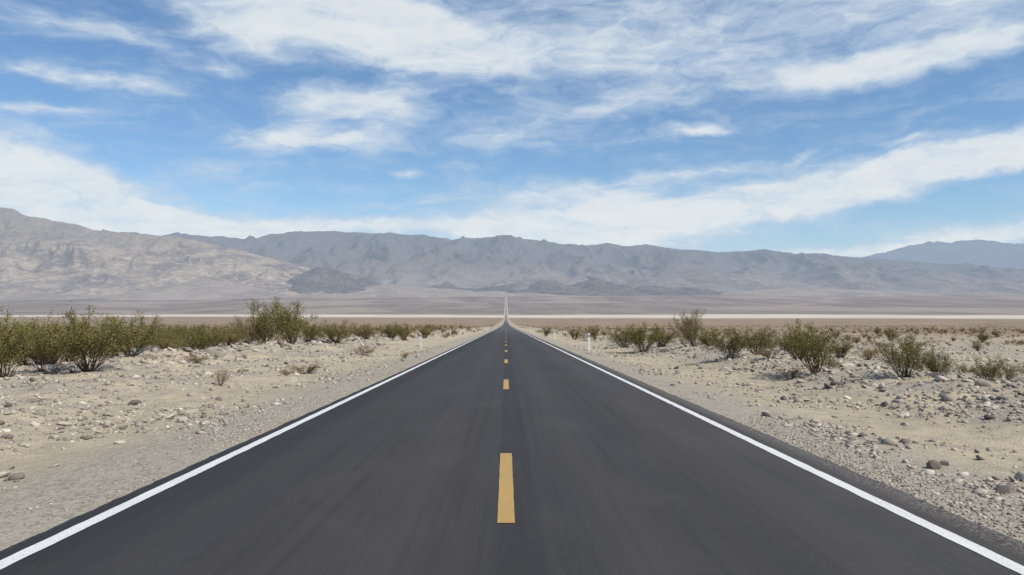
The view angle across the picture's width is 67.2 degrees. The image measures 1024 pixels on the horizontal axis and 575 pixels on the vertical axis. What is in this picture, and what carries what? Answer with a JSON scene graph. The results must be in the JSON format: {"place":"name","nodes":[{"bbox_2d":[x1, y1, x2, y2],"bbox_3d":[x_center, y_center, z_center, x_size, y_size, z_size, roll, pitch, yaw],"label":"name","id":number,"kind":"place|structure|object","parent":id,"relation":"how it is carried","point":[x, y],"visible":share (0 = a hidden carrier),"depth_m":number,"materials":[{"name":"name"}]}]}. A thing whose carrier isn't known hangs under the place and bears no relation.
{"place":"outdoors","nodes":[
{"label":"outdoors","id":0,"kind":"place"},
{"bbox_2d":[0,208,310,296],"bbox_3d":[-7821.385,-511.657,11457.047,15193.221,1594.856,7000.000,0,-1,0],"label":"pale mountain","id":1,"kind":"structure","parent":0,"point":[43,255],"depth_m":9548.32,"materials":[{"name":"grey stone"}]},
{"bbox_2d":[278,267,380,293],"bbox_3d":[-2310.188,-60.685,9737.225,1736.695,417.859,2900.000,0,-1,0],"label":"dark foothill","id":2,"kind":"structure","parent":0,"point":[325,280],"depth_m":9379.18,"materials":[{"name":"grey stone"}]},
{"bbox_2d":[0,294,1023,550],"bbox_3d":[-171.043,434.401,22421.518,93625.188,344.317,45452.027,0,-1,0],"label":"desert ground","id":3,"kind":"structure","parent":0,"point":[74,480],"depth_m":21.30,"materials":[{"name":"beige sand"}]},
{"bbox_2d":[0,319,31,361],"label":"creosote bush","id":4,"kind":"object","parent":3,"relation":"on","point":[13,333],"visible":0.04,"depth_m":30.95,"materials":[{"name":"green plant"}]},
{"bbox_2d":[0,303,48,377],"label":"creosote bush","id":5,"kind":"object","parent":3,"relation":"on","point":[4,348],"visible":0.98,"depth_m":21.75,"materials":[{"name":"green plant"}]},
{"bbox_2d":[6,323,64,352],"bbox_3d":[-22.132,2.466,35.828,2.462,1.694,4.320,-1,-2,22],"label":"creosote bush","id":6,"kind":"object","parent":3,"relation":"on","point":[31,331],"visible":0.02,"depth_m":36.15,"materials":[{"name":"green plant"}]},
{"bbox_2d":[0,318,71,365],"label":"creosote bush","id":7,"kind":"object","parent":3,"relation":"on","point":[24,361],"visible":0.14,"depth_m":27.79,"materials":[{"name":"green plant"}]},
{"bbox_2d":[0,306,93,371],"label":"creosote bush","id":8,"kind":"object","parent":3,"relation":"on","point":[44,352],"visible":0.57,"depth_m":23.43,"materials":[{"name":"green plant"}]},
{"bbox_2d":[36,316,104,362],"bbox_3d":[-17.109,2.010,29.794,2.784,1.904,2.781,-1,-2,34],"label":"creosote bush","id":9,"kind":"object","parent":3,"relation":"on","point":[67,360],"visible":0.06,"depth_m":29.82,"materials":[{"name":"green plant"}]},
{"bbox_2d":[22,301,146,371],"bbox_3d":[-12.167,1.438,22.172,1.970,2.109,3.025,-1,-2,36],"label":"creosote bush","id":10,"kind":"object","parent":3,"relation":"on","point":[84,347],"visible":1,"depth_m":22.06,"materials":[{"name":"green plant"}]},
{"bbox_2d":[92,319,137,356],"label":"creosote bush","id":11,"kind":"object","parent":3,"relation":"on","point":[120,335],"visible":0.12,"depth_m":30.81,"materials":[{"name":"green plant"}]},
{"bbox_2d":[98,324,143,351],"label":"creosote bush","id":12,"kind":"object","parent":3,"relation":"on","point":[132,334],"visible":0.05,"depth_m":37.87,"materials":[{"name":"green plant"}]},
{"bbox_2d":[89,310,176,356],"bbox_3d":[-13.454,1.634,27.016,3.106,1.720,1.770,0,-1,-11],"label":"creosote bush","id":13,"kind":"object","parent":3,"relation":"on","point":[149,331],"visible":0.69,"depth_m":27.01,"materials":[{"name":"green plant"}]},
{"bbox_2d":[130,320,177,349],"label":"creosote bush","id":14,"kind":"object","parent":3,"relation":"on","point":[150,343],"visible":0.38,"depth_m":34.60,"materials":[{"name":"green plant"}]},
{"bbox_2d":[138,324,181,348],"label":"creosote bush","id":15,"kind":"object","parent":3,"relation":"on","point":[168,325],"visible":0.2,"depth_m":37.86,"materials":[{"name":"green plant"}]},
{"bbox_2d":[163,322,190,346],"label":"creosote bush","id":16,"kind":"object","parent":3,"relation":"on","point":[178,330],"visible":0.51,"depth_m":50.36,"materials":[{"name":"green plant"}]},
{"bbox_2d":[179,354,209,362],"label":"dry shrub","id":17,"kind":"object","parent":3,"relation":"on","point":[196,358],"visible":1,"depth_m":28.89,"materials":[{"name":"brown plant"}]},
{"bbox_2d":[92,279,298,299],"bbox_3d":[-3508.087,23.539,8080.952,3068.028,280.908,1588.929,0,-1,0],"label":"alluvial fan","id":18,"kind":"object","parent":3,"relation":"on","point":[206,289],"visible":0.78,"depth_m":8102.85},
{"bbox_2d":[174,325,219,349],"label":"creosote bush","id":19,"kind":"object","parent":3,"relation":"on","point":[189,342],"visible":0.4,"depth_m":41.24,"materials":[{"name":"green plant"}]},
{"bbox_2d":[203,324,227,345],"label":"creosote bush","id":20,"kind":"object","parent":3,"relation":"on","point":[210,329],"visible":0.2,"depth_m":55.23,"materials":[{"name":"green plant"}]},
{"bbox_2d":[211,367,229,385],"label":"dry shrub","id":21,"kind":"object","parent":3,"relation":"on","point":[222,378],"visible":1,"depth_m":20.22,"materials":[{"name":"brown plant"}]},
{"bbox_2d":[217,325,249,346],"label":"creosote bush","id":22,"kind":"object","parent":3,"relation":"on","point":[231,338],"visible":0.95,"depth_m":50.26,"materials":[{"name":"green plant"}]},
{"bbox_2d":[224,316,268,343],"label":"creosote bush","id":23,"kind":"object","parent":3,"relation":"on","point":[249,331],"visible":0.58,"depth_m":55.14,"materials":[{"name":"green plant"}]},
{"bbox_2d":[236,297,305,343],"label":"creosote bush","id":24,"kind":"object","parent":3,"relation":"on","point":[261,329],"visible":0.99,"depth_m":45.77,"materials":[{"name":"green plant"}]},
{"bbox_2d":[274,367,296,375],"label":"dry shrub","id":25,"kind":"object","parent":3,"relation":"on","point":[285,372],"visible":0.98,"depth_m":24.94,"materials":[{"name":"brown plant"}]},
{"bbox_2d":[268,296,321,343],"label":"creosote bush","id":26,"kind":"object","parent":3,"relation":"on","point":[292,338],"visible":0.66,"depth_m":47.55,"materials":[{"name":"green plant"}]},
{"bbox_2d":[281,362,318,373],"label":"dry shrub","id":27,"kind":"object","parent":3,"relation":"on","point":[302,369],"visible":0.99,"depth_m":26.29,"materials":[{"name":"brown plant"}]},
{"bbox_2d":[299,320,328,341],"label":"creosote bush","id":28,"kind":"object","parent":3,"relation":"on","point":[310,334],"visible":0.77,"depth_m":55.10,"materials":[{"name":"green plant"}]},
{"bbox_2d":[314,319,360,342],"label":"creosote bush","id":29,"kind":"object","parent":3,"relation":"on","point":[338,335],"visible":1,"depth_m":53.37,"materials":[{"name":"green plant"}]},
{"bbox_2d":[347,345,377,355],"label":"dry shrub","id":30,"kind":"object","parent":3,"relation":"on","point":[366,352],"visible":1,"depth_m":41.37,"materials":[{"name":"brown plant"}]},
{"bbox_2d":[345,323,381,338],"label":"creosote bush","id":31,"kind":"object","parent":3,"relation":"on","point":[367,333],"visible":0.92,"depth_m":67.07,"materials":[{"name":"green plant"}]},
{"bbox_2d":[295,284,484,297],"bbox_3d":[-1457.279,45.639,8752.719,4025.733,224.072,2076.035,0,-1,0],"label":"alluvial fan","id":32,"kind":"object","parent":3,"relation":"on","point":[390,291],"visible":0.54,"depth_m":8650.96},
{"bbox_2d":[379,323,401,337],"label":"creosote bush","id":33,"kind":"object","parent":3,"relation":"on","point":[386,331],"visible":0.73,"depth_m":78.97,"materials":[{"name":"green plant"}]},
{"bbox_2d":[391,321,416,340],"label":"creosote bush","id":34,"kind":"object","parent":3,"relation":"on","point":[400,332],"visible":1,"depth_m":72.60,"materials":[{"name":"green plant"}]},
{"bbox_2d":[420,333,421,349],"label":"marker post","id":35,"kind":"object","parent":3,"relation":"on","point":[420,341],"visible":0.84,"depth_m":50.67,"materials":[{"name":"white plastic"}]},
{"bbox_2d":[413,324,436,337],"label":"creosote bush","id":36,"kind":"object","parent":3,"relation":"on","point":[424,331],"visible":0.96,"depth_m":86.57,"materials":[{"name":"green plant"}]},
{"bbox_2d":[0,300,1023,574],"bbox_3d":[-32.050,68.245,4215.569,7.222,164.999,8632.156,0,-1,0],"label":"highway","id":37,"kind":"structure","parent":3,"relation":"on","point":[506,448],"depth_m":6.73,"materials":[{"name":"grey asphalt"}]},
{"bbox_2d":[0,334,1023,493],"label":"loose stones","id":38,"kind":"object","parent":3,"relation":"on","point":[216,352],"visible":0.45,"depth_m":21.05,"materials":[{"name":"grey stone"}]},
{"bbox_2d":[1,322,1023,363],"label":"desert scrub","id":39,"kind":"object","parent":3,"relation":"on","point":[200,340],"visible":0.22,"depth_m":37.14,"materials":[{"name":"green plant"}]},
{"bbox_2d":[2,323,1023,333],"bbox_3d":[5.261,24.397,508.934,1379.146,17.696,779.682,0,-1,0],"label":"distant scrub","id":40,"kind":"object","parent":3,"relation":"on","point":[460,326],"visible":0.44,"depth_m":188.40,"materials":[{"name":"green plant"}]},
{"bbox_2d":[457,291,575,296],"bbox_3d":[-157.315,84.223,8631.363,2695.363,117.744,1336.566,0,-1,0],"label":"alluvial fan","id":41,"kind":"object","parent":3,"relation":"on","point":[496,294],"visible":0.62,"depth_m":8693.18},
{"bbox_2d":[58,325,1023,371],"bbox_3d":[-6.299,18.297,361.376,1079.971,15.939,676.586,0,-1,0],"label":"dry brush","id":42,"kind":"object","parent":3,"relation":"on","point":[1020,342],"visible":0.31,"depth_m":89.31,"materials":[{"name":"plant"}]},
{"bbox_2d":[536,327,551,335],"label":"creosote bush","id":43,"kind":"object","parent":3,"relation":"on","point":[547,332],"visible":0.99,"depth_m":107.35,"materials":[{"name":"green plant"}]},
{"bbox_2d":[562,327,586,339],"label":"creosote bush","id":44,"kind":"object","parent":3,"relation":"on","point":[570,332],"visible":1,"depth_m":82.81,"materials":[{"name":"green plant"}]},
{"bbox_2d":[588,333,589,349],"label":"marker post","id":45,"kind":"object","parent":3,"relation":"on","point":[588,341],"visible":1,"depth_m":48.08,"materials":[{"name":"white plastic"}]},
{"bbox_2d":[581,324,602,338],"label":"creosote bush","id":46,"kind":"object","parent":3,"relation":"on","point":[593,333],"visible":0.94,"depth_m":75.94,"materials":[{"name":"green plant"}]},
{"bbox_2d":[603,324,641,346],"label":"creosote bush","id":47,"kind":"object","parent":3,"relation":"on","point":[617,338],"visible":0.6,"depth_m":51.98,"materials":[{"name":"green plant"}]},
{"bbox_2d":[607,321,677,351],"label":"creosote bush","id":48,"kind":"object","parent":3,"relation":"on","point":[634,333],"visible":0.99,"depth_m":44.69,"materials":[{"name":"green plant"}]},
{"bbox_2d":[650,325,686,346],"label":"creosote bush","id":49,"kind":"object","parent":3,"relation":"on","point":[671,336],"visible":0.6,"depth_m":49.17,"materials":[{"name":"green plant"}]},
{"bbox_2d":[668,308,705,346],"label":"creosote bush","id":50,"kind":"object","parent":3,"relation":"on","point":[689,333],"visible":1,"depth_m":42.40,"materials":[{"name":"green plant"}]},
{"bbox_2d":[696,327,726,346],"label":"creosote bush","id":51,"kind":"object","parent":3,"relation":"on","point":[704,339],"visible":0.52,"depth_m":44.50,"materials":[{"name":"green plant"}]},
{"bbox_2d":[699,325,763,358],"bbox_3d":[8.723,2.185,30.960,2.022,1.441,2.506,0,-1,-16],"label":"creosote bush","id":52,"kind":"object","parent":3,"relation":"on","point":[731,343],"visible":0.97,"depth_m":30.78,"materials":[{"name":"green plant"}]},
{"bbox_2d":[723,322,789,353],"bbox_3d":[9.855,2.051,31.025,2.698,1.358,2.695,1,-2,-39],"label":"creosote bush","id":53,"kind":"object","parent":3,"relation":"on","point":[762,339],"visible":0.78,"depth_m":30.76,"materials":[{"name":"green plant"}]},
{"bbox_2d":[755,347,784,358],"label":"dry shrub","id":54,"kind":"object","parent":3,"relation":"on","point":[764,354],"visible":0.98,"depth_m":28.09,"materials":[{"name":"brown plant"}]},
{"bbox_2d":[775,364,799,379],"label":"dry shrub","id":55,"kind":"object","parent":3,"relation":"on","point":[793,371],"visible":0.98,"depth_m":22.55,"materials":[{"name":"brown plant"}]},
{"bbox_2d":[774,331,801,349],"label":"creosote bush","id":56,"kind":"object","parent":3,"relation":"on","point":[783,339],"visible":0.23,"depth_m":44.45,"materials":[{"name":"green plant"}]},
{"bbox_2d":[768,328,820,359],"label":"creosote bush","id":57,"kind":"object","parent":3,"relation":"on","point":[789,351],"visible":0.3,"depth_m":28.07,"materials":[{"name":"green plant"}]},
{"bbox_2d":[782,319,843,373],"bbox_3d":[8.935,1.756,23.023,1.744,1.665,3.060,-1,-2,20],"label":"creosote bush","id":58,"kind":"object","parent":3,"relation":"on","point":[802,349],"visible":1,"depth_m":22.66,"materials":[{"name":"green plant"}]},
{"bbox_2d":[720,287,945,296],"bbox_3d":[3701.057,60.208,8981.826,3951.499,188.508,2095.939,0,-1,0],"label":"alluvial fan","id":59,"kind":"object","parent":3,"relation":"on","point":[803,291],"visible":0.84,"depth_m":9019.45},
{"bbox_2d":[820,355,846,367],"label":"dry shrub","id":60,"kind":"object","parent":3,"relation":"on","point":[833,363],"visible":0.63,"depth_m":23.30,"materials":[{"name":"brown plant"}]},
{"bbox_2d":[819,338,865,357],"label":"creosote bush","id":61,"kind":"object","parent":3,"relation":"on","point":[845,348],"visible":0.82,"depth_m":35.91,"materials":[{"name":"green plant"}]},
{"bbox_2d":[849,343,887,359],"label":"dry shrub","id":62,"kind":"object","parent":3,"relation":"on","point":[868,356],"visible":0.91,"depth_m":31.28,"materials":[{"name":"beige plant"}]},
{"bbox_2d":[865,325,949,377],"bbox_3d":[10.000,1.644,19.704,1.826,1.421,1.824,1,-2,-32],"label":"creosote bush","id":63,"kind":"object","parent":3,"relation":"on","point":[910,358],"visible":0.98,"depth_m":19.55,"materials":[{"name":"green plant"}]},
{"bbox_2d":[921,346,959,376],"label":"creosote bush","id":64,"kind":"object","parent":3,"relation":"on","point":[933,368],"visible":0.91,"depth_m":19.19,"materials":[{"name":"green plant"}]},
{"bbox_2d":[946,364,978,372],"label":"dry shrub","id":65,"kind":"object","parent":3,"relation":"on","point":[963,369],"visible":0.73,"depth_m":23.58,"materials":[{"name":"beige plant"}]},
{"bbox_2d":[966,340,987,350],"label":"dry shrub","id":66,"kind":"object","parent":3,"relation":"on","point":[977,347],"visible":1,"depth_m":42.53,"materials":[{"name":"beige plant"}]},
{"bbox_2d":[956,354,1014,380],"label":"creosote bush","id":67,"kind":"object","parent":3,"relation":"on","point":[993,369],"visible":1,"depth_m":17.70,"materials":[{"name":"green plant"}]},
{"bbox_2d":[987,362,1021,381],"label":"dry shrub","id":68,"kind":"object","parent":3,"relation":"on","point":[1011,375],"visible":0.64,"depth_m":20.10,"materials":[{"name":"beige plant"}]},
{"bbox_2d":[1005,360,1023,377],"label":"creosote bush","id":69,"kind":"object","parent":3,"relation":"on","point":[1022,371],"visible":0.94,"depth_m":19.82,"materials":[{"name":"green plant"}]},
{"bbox_2d":[0,0,1023,257],"label":"sky","id":70,"kind":"structure","parent":0,"point":[849,128],"materials":[{"name":"blue"}]},
{"bbox_2d":[99,229,1023,294],"bbox_3d":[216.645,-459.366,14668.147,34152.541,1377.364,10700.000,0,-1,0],"label":"mountain range","id":71,"kind":"structure","parent":0,"point":[419,260],"depth_m":12318.08,"materials":[{"name":"grey stone"}]},
{"bbox_2d":[428,276,726,295],"bbox_3d":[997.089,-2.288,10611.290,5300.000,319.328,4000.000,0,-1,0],"label":"dark foothill","id":72,"kind":"structure","parent":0,"point":[593,286],"depth_m":9443.51,"materials":[{"name":"grey stone"}]},
{"bbox_2d":[862,239,1023,268],"bbox_3d":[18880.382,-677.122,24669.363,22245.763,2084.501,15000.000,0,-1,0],"label":"distant mountain","id":73,"kind":"structure","parent":0,"point":[992,253],"depth_m":23563.89,"materials":[{"name":"grey stone"}]}
]}

